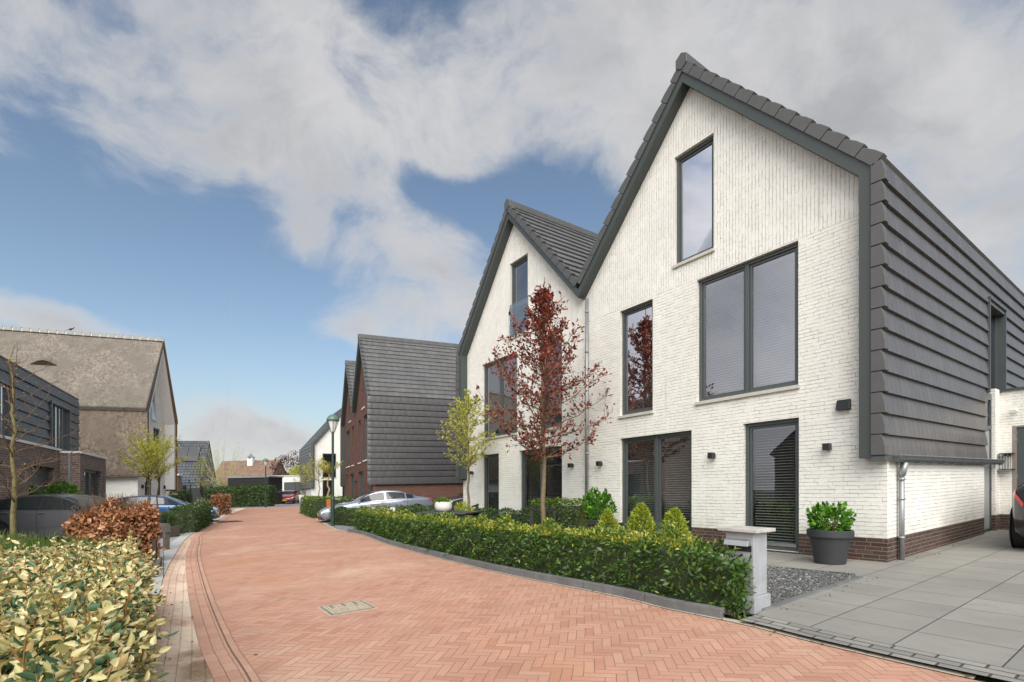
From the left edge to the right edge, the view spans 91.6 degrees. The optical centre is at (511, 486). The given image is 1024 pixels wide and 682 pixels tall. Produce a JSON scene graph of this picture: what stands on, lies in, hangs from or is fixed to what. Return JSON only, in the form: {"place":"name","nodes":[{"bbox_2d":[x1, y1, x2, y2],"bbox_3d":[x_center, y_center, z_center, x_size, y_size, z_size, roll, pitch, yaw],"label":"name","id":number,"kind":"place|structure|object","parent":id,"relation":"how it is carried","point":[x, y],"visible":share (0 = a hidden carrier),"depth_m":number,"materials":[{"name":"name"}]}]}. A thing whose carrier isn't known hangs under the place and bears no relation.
{"place":"outdoors","nodes":[
{"label":"outdoors","id":0,"kind":"place"},
{"bbox_2d":[0,530,111,551],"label":"grass","id":1,"kind":"structure","parent":0,"point":[29,543],"depth_m":7.33,"materials":[{"name":"plant"}]},
{"bbox_2d":[0,325,177,499],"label":"thatched house","id":2,"kind":"structure","parent":0,"point":[117,385],"depth_m":26.03,"materials":[{"name":"plant"}]},
{"bbox_2d":[27,515,220,565],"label":"forecourt","id":3,"kind":"structure","parent":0,"point":[172,539],"depth_m":14.43,"materials":[{"name":"concrete"}]},
{"bbox_2d":[0,355,107,499],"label":"clad house","id":4,"kind":"structure","parent":3,"relation":"on","point":[85,472],"depth_m":17.28,"materials":[{"name":"grey brick"}]},
{"bbox_2d":[0,379,12,436],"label":"window","id":5,"kind":"structure","parent":4,"relation":"in","point":[4,398],"depth_m":14.71,"materials":[{"name":"grey glass"}]},
{"bbox_2d":[29,467,46,494],"bbox_3d":[-15.841,0.520,16.503,0.052,2.306,2.250,0,0,-28],"label":"garage door","id":6,"kind":"structure","parent":4,"relation":"in","point":[41,473],"depth_m":16.85,"materials":[{"name":"grey metal"}]},
{"bbox_2d":[49,400,70,450],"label":"window","id":7,"kind":"structure","parent":4,"relation":"in","point":[60,423],"depth_m":19.07,"materials":[{"name":"grey glass"}]},
{"bbox_2d":[84,470,97,495],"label":"window","id":8,"kind":"structure","parent":4,"relation":"in","point":[90,477],"depth_m":20.32,"materials":[{"name":"grey glass"}]},
{"bbox_2d":[41,480,81,493],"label":"shrub","id":9,"kind":"object","parent":3,"relation":"on","point":[55,487],"visible":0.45,"depth_m":16.50,"materials":[{"name":"green plant"}]},
{"bbox_2d":[0,493,163,539],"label":"parked car","id":10,"kind":"object","parent":3,"relation":"on","point":[39,514],"visible":0.42,"depth_m":13.52,"materials":[{"name":"grey paint"}]},
{"bbox_2d":[0,527,178,681],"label":"variegated hedge","id":11,"kind":"object","parent":3,"relation":"on","point":[81,612],"visible":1,"depth_m":2.35,"materials":[{"name":"yellow plant"}]},
{"bbox_2d":[115,419,183,505],"bbox_3d":[-13.310,-0.432,18.384,2.037,4.112,1.846,0,0,-30],"label":"yellow tree","id":12,"kind":"object","parent":3,"relation":"on","point":[149,469],"visible":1,"depth_m":18.19,"materials":[{"name":"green plant"}]},
{"bbox_2d":[128,422,187,508],"bbox_3d":[-13.772,-0.417,19.412,1.903,4.103,2.051,0,0,-40],"label":"yellow tree","id":13,"kind":"object","parent":3,"relation":"on","point":[164,463],"visible":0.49,"depth_m":19.36,"materials":[{"name":"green plant"}]},
{"bbox_2d":[157,509,179,537],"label":"potted plant","id":14,"kind":"object","parent":3,"relation":"on","point":[171,519],"visible":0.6,"depth_m":15.16,"materials":[{"name":"green plant"}]},
{"bbox_2d":[118,495,219,518],"bbox_3d":[-15.602,1.064,22.198,4.324,1.360,2.203,-1,0,-22],"label":"parked car","id":15,"kind":"object","parent":3,"relation":"on","point":[164,502],"visible":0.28,"depth_m":21.59,"materials":[{"name":"blue metal"}]},
{"bbox_2d":[169,489,193,502],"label":"hedge","id":16,"kind":"object","parent":3,"relation":"on","point":[183,495],"visible":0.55,"depth_m":35.98,"materials":[{"name":"green plant"}]},
{"bbox_2d":[183,486,202,503],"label":"garden gate","id":17,"kind":"structure","parent":3,"relation":"on","point":[196,494],"depth_m":37.98,"materials":[{"name":"grey wood"}]},
{"bbox_2d":[189,456,212,502],"bbox_3d":[-20.637,-0.109,32.917,1.478,3.830,1.176,0,0,0],"label":"young tree","id":18,"kind":"object","parent":3,"relation":"on","point":[200,475],"visible":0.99,"depth_m":32.96,"materials":[{"name":"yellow plant"}]},
{"bbox_2d":[209,492,232,514],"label":"beech hedge","id":19,"kind":"object","parent":3,"relation":"on","point":[221,502],"visible":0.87,"depth_m":29.55,"materials":[{"name":"orange plant"}]},
{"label":"raised bed","id":20,"kind":"structure","parent":3,"relation":"on","visible":0},
{"bbox_2d":[0,343,86,536],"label":"bare tree","id":21,"kind":"object","parent":20,"relation":"on","point":[13,495],"visible":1,"depth_m":8.99,"materials":[{"name":"brown plant"}]},
{"bbox_2d":[150,508,244,681],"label":"pavement","id":22,"kind":"structure","parent":0,"point":[186,662],"depth_m":4.66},
{"bbox_2d":[160,535,989,681],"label":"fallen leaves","id":23,"kind":"object","parent":22,"relation":"on","point":[662,608],"visible":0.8,"depth_m":4.23,"materials":[{"name":"plant"}]},
{"bbox_2d":[215,453,286,490],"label":"orange roof house","id":24,"kind":"structure","parent":0,"point":[252,466],"depth_m":74.77,"materials":[{"name":"brown tile"}]},
{"bbox_2d":[232,503,299,507],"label":"court","id":25,"kind":"object","parent":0,"point":[290,505],"visible":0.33,"depth_m":45.14,"materials":[{"name":"concrete"}]},
{"bbox_2d":[203,484,276,506],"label":"hedge","id":26,"kind":"object","parent":25,"relation":"on","point":[248,496],"visible":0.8,"depth_m":44.74,"materials":[{"name":"green plant"}]},
{"bbox_2d":[227,476,283,504],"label":"timber shed","id":27,"kind":"structure","parent":25,"relation":"on","point":[276,481],"depth_m":48.05,"materials":[{"name":"wood"}]},
{"bbox_2d":[270,450,298,474],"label":"bush","id":28,"kind":"object","parent":25,"relation":"on","point":[286,462],"visible":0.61,"depth_m":61.31,"materials":[{"name":"plant"}]},
{"bbox_2d":[274,475,299,502],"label":"white garage","id":29,"kind":"structure","parent":25,"relation":"on","point":[288,483],"depth_m":56.12,"materials":[{"name":"paint"}]},
{"bbox_2d":[284,482,294,502],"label":"door","id":30,"kind":"structure","parent":29,"relation":"in","point":[287,485],"depth_m":56.14,"materials":[{"name":"metal"}]},
{"bbox_2d":[279,490,298,503],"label":"parked car","id":31,"kind":"object","parent":25,"relation":"on","point":[292,496],"visible":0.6,"depth_m":52.29,"materials":[{"name":"red metal"}]},
{"bbox_2d":[294,462,317,495],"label":"young tree","id":32,"kind":"object","parent":25,"relation":"on","point":[304,472],"visible":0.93,"depth_m":43.94,"materials":[{"name":"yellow plant"}]},
{"bbox_2d":[299,408,343,498],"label":"white house","id":33,"kind":"structure","parent":25,"relation":"on","point":[318,444],"depth_m":50.19,"materials":[{"name":"white painted brick"},{"name":"dark clay tile"},{"name":"grey slate"}]},
{"bbox_2d":[299,506,445,530],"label":"forecourt","id":34,"kind":"structure","parent":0,"point":[343,527],"depth_m":17.66,"materials":[{"name":"concrete"}]},
{"bbox_2d":[299,495,328,517],"bbox_3d":[-10.621,1.057,26.681,1.144,1.183,7.176,0,0,-27],"label":"hedge","id":35,"kind":"object","parent":34,"relation":"on","point":[311,506],"visible":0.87,"depth_m":24.33,"materials":[{"name":"green plant"}]},
{"bbox_2d":[306,454,330,495],"bbox_3d":[-15.544,-0.495,40.089,2.194,4.354,1.939,0,0,-31],"label":"young tree","id":36,"kind":"object","parent":34,"relation":"on","point":[318,474],"visible":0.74,"depth_m":39.99,"materials":[{"name":"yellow plant"}]},
{"bbox_2d":[316,460,342,495],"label":"pollard tree","id":37,"kind":"object","parent":34,"relation":"on","point":[326,468],"visible":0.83,"depth_m":33.94,"materials":[{"name":"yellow plant"}]},
{"bbox_2d":[326,414,338,525],"bbox_3d":[-6.537,-0.583,18.155,0.450,4.080,0.450,0,0,0],"label":"street lamp","id":38,"kind":"object","parent":34,"relation":"on","point":[332,419],"visible":0.98,"depth_m":18.11,"materials":[{"name":"metal"}]},
{"bbox_2d":[321,496,356,503],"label":"hedge","id":39,"kind":"object","parent":34,"relation":"on","point":[341,499],"visible":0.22,"depth_m":27.43,"materials":[{"name":"green plant"}]},
{"bbox_2d":[340,360,355,499],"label":"brick house","id":40,"kind":"structure","parent":34,"relation":"on","point":[348,449],"depth_m":33.69,"materials":[{"name":"brick"}]},
{"bbox_2d":[346,430,349,467],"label":"window","id":41,"kind":"structure","parent":40,"relation":"in","point":[349,430],"depth_m":33.95,"materials":[{"name":"grey glass"}]},
{"bbox_2d":[328,506,367,526],"bbox_3d":[-5.774,1.125,18.162,0.805,0.788,3.239,0,0,-41],"label":"hedge","id":42,"kind":"object","parent":34,"relation":"on","point":[344,516],"visible":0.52,"depth_m":18.25,"materials":[{"name":"green plant"}]},
{"bbox_2d":[317,490,432,519],"bbox_3d":[-5.870,0.851,21.502,4.724,1.360,2.206,-1,0,-25],"label":"parked car","id":43,"kind":"object","parent":34,"relation":"on","point":[399,498],"visible":0.5,"depth_m":20.91,"materials":[{"name":"metal"}]},
{"bbox_2d":[351,334,462,505],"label":"brick house","id":44,"kind":"structure","parent":34,"relation":"on","point":[404,392],"depth_m":25.92,"materials":[{"name":"ceramic"}]},
{"bbox_2d":[363,415,366,461],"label":"window","id":45,"kind":"structure","parent":44,"relation":"in","point":[366,415],"depth_m":27.39,"materials":[{"name":"grey glass"}]},
{"bbox_2d":[441,493,462,509],"bbox_3d":[-1.480,0.671,23.901,4.324,1.388,2.203,-1,0,-25],"label":"parked car","id":46,"kind":"object","parent":34,"relation":"on","point":[456,499],"visible":0.06,"depth_m":22.53,"materials":[{"name":"black metal"}]},
{"bbox_2d":[0,0,1023,473],"label":"sky","id":47,"kind":"structure","parent":0,"point":[336,171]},
{"bbox_2d":[151,506,1010,681],"bbox_3d":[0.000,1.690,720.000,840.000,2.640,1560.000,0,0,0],"label":"ground","id":48,"kind":"structure","parent":0,"point":[983,678],"depth_m":3.76,"materials":[{"name":"concrete"}]},
{"bbox_2d":[60,493,165,559],"bbox_3d":[-7.541,0.835,9.311,1.602,1.437,1.120,0,0,12],"label":"beech hedge","id":49,"kind":"object","parent":48,"relation":"on","point":[111,515],"visible":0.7,"depth_m":9.00,"materials":[{"name":"orange plant"}]},
{"bbox_2d":[167,503,213,532],"bbox_3d":[-12.005,1.153,18.691,1.087,1.061,5.282,0,0,-26],"label":"hedge","id":50,"kind":"object","parent":48,"relation":"on","point":[192,517],"visible":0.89,"depth_m":16.76,"materials":[{"name":"green plant"}]},
{"bbox_2d":[166,441,216,495],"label":"solar roof house","id":51,"kind":"structure","parent":48,"relation":"on","point":[186,472],"depth_m":54.20,"materials":[{"name":"grey tile"}]},
{"bbox_2d":[150,508,233,609],"bbox_3d":[-10.943,1.541,17.759,1.050,0.615,53.433,0,0,-28],"label":"kerb band","id":52,"kind":"object","parent":48,"relation":"on","point":[167,556],"visible":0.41,"depth_m":10.46,"materials":[{"name":"concrete"}]},
{"bbox_2d":[152,539,156,566],"bbox_3d":[-6.424,1.204,8.946,0.060,0.500,0.060,0,0,-17],"label":"hedge post","id":53,"kind":"object","parent":52,"relation":"on","point":[154,544],"visible":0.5,"depth_m":8.92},
{"bbox_2d":[152,557,161,576],"bbox_3d":[-6.079,1.376,8.532,0.067,0.164,1.927,0,0,-33],"label":"edging board","id":54,"kind":"object","parent":52,"relation":"on","point":[158,561],"visible":0.57,"depth_m":8.47,"materials":[{"name":"concrete"}]},
{"bbox_2d":[159,523,169,549],"bbox_3d":[-8.633,1.184,11.941,1.490,0.620,0.100,0,0,30],"label":"post rail","id":55,"kind":"object","parent":52,"relation":"on","point":[166,535],"visible":0.57,"depth_m":11.58,"materials":[{"name":"grey wood"}]},
{"bbox_2d":[198,298,244,488],"bbox_3d":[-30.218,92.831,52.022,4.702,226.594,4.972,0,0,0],"label":"tree","id":56,"kind":"object","parent":48,"relation":"on","point":[225,484],"visible":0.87,"depth_m":51.79,"materials":[{"name":"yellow plant"}]},
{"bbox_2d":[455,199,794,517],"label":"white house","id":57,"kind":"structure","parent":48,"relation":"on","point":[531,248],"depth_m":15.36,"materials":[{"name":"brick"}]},
{"bbox_2d":[484,454,498,511],"bbox_3d":[-0.569,0.109,16.236,0.202,2.302,0.976,0,0,-36],"label":"glass door","id":58,"kind":"structure","parent":57,"relation":"in","point":[493,456],"depth_m":16.53,"materials":[{"name":"grey glass"}]},
{"bbox_2d":[481,355,517,440],"bbox_3d":[-0.327,-2.783,15.806,0.310,2.545,2.000,0,0,-36],"label":"window","id":59,"kind":"structure","parent":57,"relation":"in","point":[498,435],"depth_m":16.03,"materials":[{"name":"grey glass"}]},
{"bbox_2d":[508,255,527,339],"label":"window","id":60,"kind":"structure","parent":57,"relation":"in","point":[523,260],"depth_m":15.24,"materials":[{"name":"grey glass"}]},
{"bbox_2d":[522,446,561,509],"bbox_3d":[0.916,0.074,14.181,0.192,2.315,1.906,0,0,-36],"label":"window","id":61,"kind":"structure","parent":57,"relation":"in","point":[524,453],"depth_m":14.67,"materials":[{"name":"grey glass"}]},
{"bbox_2d":[538,337,562,431],"bbox_3d":[1.152,-2.798,13.753,0.310,2.531,1.000,0,0,-36],"label":"window","id":62,"kind":"structure","parent":57,"relation":"in","point":[551,427],"depth_m":13.81,"materials":[{"name":"grey glass"}]},
{"bbox_2d":[298,506,976,678],"bbox_3d":[-8.261,1.478,22.519,1.492,0.511,44.703,0,0,-28],"label":"road edge","id":63,"kind":"object","parent":48,"relation":"on","point":[949,671],"visible":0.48,"depth_m":3.96,"materials":[{"name":"concrete"}]},
{"bbox_2d":[405,544,422,553],"bbox_3d":[-2.023,1.315,10.347,0.076,0.141,0.930,0,0,-32],"label":"kerb stone","id":64,"kind":"object","parent":63,"relation":"on","point":[416,549],"visible":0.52,"depth_m":10.30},
{"bbox_2d":[422,548,442,558],"bbox_3d":[-1.522,1.302,9.569,0.076,0.141,0.898,0,0,-33],"label":"kerb stone","id":65,"kind":"object","parent":63,"relation":"on","point":[432,553],"visible":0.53,"depth_m":9.53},
{"bbox_2d":[441,553,467,564],"bbox_3d":[-1.016,1.290,8.794,0.075,0.141,0.930,0,0,-33],"label":"kerb stone","id":66,"kind":"object","parent":63,"relation":"on","point":[456,558],"visible":0.59,"depth_m":8.74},
{"bbox_2d":[466,558,497,571],"bbox_3d":[-0.503,1.278,8.026,0.081,0.141,0.896,0,0,-34],"label":"kerb stone","id":67,"kind":"object","parent":63,"relation":"on","point":[481,564],"visible":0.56,"depth_m":7.96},
{"bbox_2d":[494,565,534,579],"bbox_3d":[0.041,1.265,7.281,0.079,0.143,0.929,0,0,-38],"label":"kerb stone","id":68,"kind":"object","parent":63,"relation":"on","point":[512,571],"visible":0.63,"depth_m":7.22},
{"bbox_2d":[534,572,585,589],"bbox_3d":[0.617,1.251,6.558,0.076,0.143,0.898,0,0,-39],"label":"kerb stone","id":69,"kind":"object","parent":63,"relation":"on","point":[562,580],"visible":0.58,"depth_m":6.51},
{"bbox_2d":[583,581,647,602],"bbox_3d":[1.195,1.238,5.827,0.094,0.142,0.946,0,0,-36],"label":"kerb stone","id":70,"kind":"object","parent":63,"relation":"on","point":[634,594],"visible":0.64,"depth_m":5.77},
{"bbox_2d":[644,593,724,620],"bbox_3d":[1.719,1.224,5.063,0.108,0.142,0.899,0,0,-36],"label":"kerb stone","id":71,"kind":"object","parent":63,"relation":"on","point":[689,606],"visible":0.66,"depth_m":4.97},
{"bbox_2d":[576,52,1023,561],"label":"white house","id":72,"kind":"structure","parent":48,"relation":"on","point":[880,293],"depth_m":9.39,"materials":[{"name":"brick"}]},
{"bbox_2d":[618,300,653,418],"bbox_3d":[2.893,-2.840,11.334,0.310,2.531,1.000,0,0,-36],"label":"window","id":73,"kind":"structure","parent":72,"relation":"in","point":[637,322],"depth_m":11.37,"materials":[{"name":"grey glass"}]},
{"bbox_2d":[622,431,691,536],"bbox_3d":[3.225,0.018,10.976,0.192,2.315,1.906,0,0,-36],"label":"window","id":74,"kind":"structure","parent":72,"relation":"in","point":[629,451],"depth_m":10.98,"materials":[{"name":"grey glass"}]},
{"bbox_2d":[672,136,714,268],"bbox_3d":[3.758,-5.726,10.133,0.310,2.340,0.960,0,0,-36],"label":"window","id":75,"kind":"structure","parent":72,"relation":"in","point":[695,169],"depth_m":10.16,"materials":[{"name":"grey glass"}]},
{"bbox_2d":[694,243,799,404],"bbox_3d":[4.372,-2.895,9.281,0.310,2.545,2.000,0,0,-36],"label":"window","id":76,"kind":"structure","parent":72,"relation":"in","point":[749,390],"depth_m":9.22,"materials":[{"name":"grey"}]},
{"bbox_2d":[746,418,798,551],"bbox_3d":[4.702,-0.017,8.914,0.202,2.302,0.976,0,0,-36],"label":"glass door","id":77,"kind":"structure","parent":72,"relation":"in","point":[750,428],"depth_m":8.95,"materials":[{"name":"grey glass"}]},
{"bbox_2d":[984,396,991,530],"bbox_3d":[10.481,-0.507,11.056,0.968,3.010,0.080,0,0,-36],"label":"side door","id":78,"kind":"structure","parent":72,"relation":"in","point":[987,468],"depth_m":11.24,"materials":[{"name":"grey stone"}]},
{"bbox_2d":[985,296,1006,397],"bbox_3d":[10.808,-3.061,11.304,1.530,2.132,0.380,0,0,-36],"label":"side window","id":79,"kind":"structure","parent":72,"relation":"in","point":[997,326],"depth_m":11.60,"materials":[{"name":"grey metal"}]},
{"bbox_2d":[762,576,862,610],"bbox_3d":[3.455,1.206,5.620,2.508,0.112,0.070,0,0,-37],"label":"gravel edging","id":80,"kind":"object","parent":48,"relation":"on","point":[786,601],"visible":0.47,"depth_m":5.47,"materials":[{"name":"grey stone"}]},
{"bbox_2d":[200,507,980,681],"bbox_3d":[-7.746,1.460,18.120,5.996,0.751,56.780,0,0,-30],"label":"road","id":81,"kind":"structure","parent":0,"point":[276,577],"depth_m":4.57,"materials":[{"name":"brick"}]},
{"bbox_2d":[185,508,261,681],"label":"gutter channel","id":82,"kind":"object","parent":81,"relation":"on","point":[221,664],"visible":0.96,"depth_m":4.73,"materials":[{"name":"brick"}]},
{"bbox_2d":[197,516,251,681],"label":"gutter groove","id":83,"kind":"object","parent":82,"relation":"on","point":[246,673],"visible":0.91,"depth_m":4.70},
{"bbox_2d":[263,458,268,506],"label":"street lamp","id":84,"kind":"object","parent":81,"relation":"on","point":[265,460],"visible":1,"depth_m":41.95,"materials":[{"name":"metal"}]},
{"bbox_2d":[317,600,376,615],"bbox_3d":[-1.817,1.363,5.488,0.508,0.062,0.480,-2,1,-37],"label":"drain cover","id":85,"kind":"object","parent":81,"relation":"on","point":[345,608],"visible":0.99,"depth_m":5.46,"materials":[{"name":"metal"}]},
{"bbox_2d":[718,529,1023,670],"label":"driveway","id":86,"kind":"structure","parent":0,"point":[963,599],"depth_m":5.03,"materials":[{"name":"grey concrete"}]},
{"bbox_2d":[806,500,856,564],"bbox_3d":[4.784,0.700,7.486,0.644,0.970,0.697,0,0,25],"label":"plant pot","id":87,"kind":"object","parent":86,"relation":"on","point":[830,544],"visible":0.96,"depth_m":7.33,"materials":[{"name":"plastic"}]},
{"bbox_2d":[741,615,1023,681],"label":"setts edge","id":88,"kind":"object","parent":86,"relation":"on","point":[993,671],"visible":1,"depth_m":3.61,"materials":[{"name":"concrete"}]},
{"bbox_2d":[998,386,1023,529],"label":"white garage","id":89,"kind":"structure","parent":86,"relation":"on","point":[1011,454],"depth_m":11.35,"materials":[{"name":"brick"}]},
{"bbox_2d":[1016,427,1023,486],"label":"garage door","id":90,"kind":"structure","parent":89,"relation":"in","point":[1020,430],"depth_m":11.26,"materials":[{"name":"grey stone"}]},
{"bbox_2d":[1009,481,1023,547],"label":"parked car","id":91,"kind":"object","parent":86,"relation":"on","point":[1016,526],"visible":0.99,"depth_m":8.14,"materials":[{"name":"black paint"}]},
{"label":"lawn","id":92,"kind":"structure","parent":0,"visible":0},
{"bbox_2d":[396,504,435,513],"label":"hedge","id":93,"kind":"object","parent":92,"relation":"on","point":[417,509],"visible":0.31,"depth_m":15.39,"materials":[{"name":"green plant"}]},
{"bbox_2d":[416,510,481,529],"bbox_3d":[-1.481,0.968,11.800,1.240,0.735,1.000,0,0,18],"label":"garden table","id":94,"kind":"object","parent":92,"relation":"on","point":[462,514],"visible":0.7,"depth_m":11.46,"materials":[{"name":"black metal"}]},
{"bbox_2d":[434,497,451,511],"bbox_3d":[-1.621,0.415,11.701,0.449,0.372,0.439,0,0,0],"label":"planter bowl","id":95,"kind":"object","parent":94,"relation":"on","point":[442,506],"visible":1,"depth_m":11.56,"materials":[{"name":"white ceramic"}]},
{"bbox_2d":[454,500,474,518],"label":"shrub","id":96,"kind":"object","parent":92,"relation":"on","point":[468,507],"visible":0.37,"depth_m":13.13,"materials":[{"name":"plant"}]},
{"bbox_2d":[436,389,496,517],"bbox_3d":[-1.356,-0.805,15.268,1.841,4.289,2.006,0,0,0],"label":"yellow tree","id":97,"kind":"object","parent":92,"relation":"on","point":[468,408],"visible":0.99,"depth_m":15.12,"materials":[{"name":"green plant"}]},
{"bbox_2d":[472,507,529,533],"bbox_3d":[-0.223,0.947,13.513,0.749,0.893,2.841,0,0,-38],"label":"hedge","id":98,"kind":"object","parent":92,"relation":"on","point":[523,516],"visible":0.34,"depth_m":13.18,"materials":[{"name":"green plant"}]},
{"bbox_2d":[529,507,555,535],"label":"tree stakes","id":99,"kind":"object","parent":92,"relation":"on","point":[553,509],"visible":0.61,"depth_m":11.30,"materials":[{"name":"grey wood"}]},
{"bbox_2d":[473,277,614,535],"bbox_3d":[0.769,-1.738,11.250,3.400,6.061,3.396,0,0,0],"label":"red leaf tree","id":100,"kind":"object","parent":92,"relation":"on","point":[542,299],"visible":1,"depth_m":11.19,"materials":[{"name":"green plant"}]},
{"bbox_2d":[526,497,608,537],"bbox_3d":[1.280,0.780,11.636,2.095,1.090,0.729,0,0,42],"label":"hedge","id":101,"kind":"object","parent":92,"relation":"on","point":[567,515],"visible":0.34,"depth_m":11.48,"materials":[{"name":"green plant"}]},
{"bbox_2d":[575,505,590,541],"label":"conifer","id":102,"kind":"object","parent":92,"relation":"on","point":[581,518],"visible":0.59,"depth_m":8.66,"materials":[{"name":"plant"}]},
{"bbox_2d":[579,487,618,539],"bbox_3d":[1.707,0.629,9.900,0.743,1.259,0.788,0,0,30],"label":"potted plant","id":103,"kind":"object","parent":92,"relation":"on","point":[605,497],"visible":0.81,"depth_m":9.79,"materials":[{"name":"green plant"}]},
{"bbox_2d":[595,508,621,544],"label":"conifer","id":104,"kind":"object","parent":92,"relation":"on","point":[607,517],"visible":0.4,"depth_m":8.54,"materials":[{"name":"plant"}]},
{"bbox_2d":[623,503,658,548],"bbox_3d":[2.170,0.743,8.364,0.666,0.970,0.720,0,0,31],"label":"conifer","id":105,"kind":"object","parent":92,"relation":"on","point":[639,519],"visible":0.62,"depth_m":8.26,"materials":[{"name":"plant"}]},
{"bbox_2d":[655,507,692,549],"bbox_3d":[2.633,0.777,8.087,0.706,0.878,0.689,0,0,0],"label":"conifer","id":106,"kind":"object","parent":92,"relation":"on","point":[672,513],"visible":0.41,"depth_m":8.01,"materials":[{"name":"plant"}]},
{"bbox_2d":[723,609,749,615],"bbox_3d":[-1.246,1.282,10.092,1.050,0.181,12.752,0,0,-33],"label":"soil bed","id":107,"kind":"object","parent":92,"relation":"on","point":[731,613],"visible":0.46,"depth_m":4.71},
{"bbox_2d":[370,504,396,515],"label":"number wall","id":108,"kind":"structure","parent":107,"relation":"on","point":[381,505],"depth_m":14.44,"materials":[{"name":"grey stone"}]},
{"bbox_2d":[352,503,756,619],"bbox_3d":[-1.299,0.923,10.058,1.125,1.095,12.881,0,0,-33],"label":"hedge","id":109,"kind":"object","parent":107,"relation":"on","point":[687,571],"visible":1,"depth_m":6.31,"materials":[{"name":"green plant"}]},
{"bbox_2d":[718,525,775,614],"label":"mailbox pillar","id":110,"kind":"structure","parent":107,"relation":"on","point":[751,540],"depth_m":4.90,"materials":[{"name":"concrete"}]},
{"bbox_2d":[767,566,855,603],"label":"gravel","id":111,"kind":"structure","parent":92,"relation":"on","point":[780,579],"depth_m":6.23,"materials":[{"name":"gravel"}]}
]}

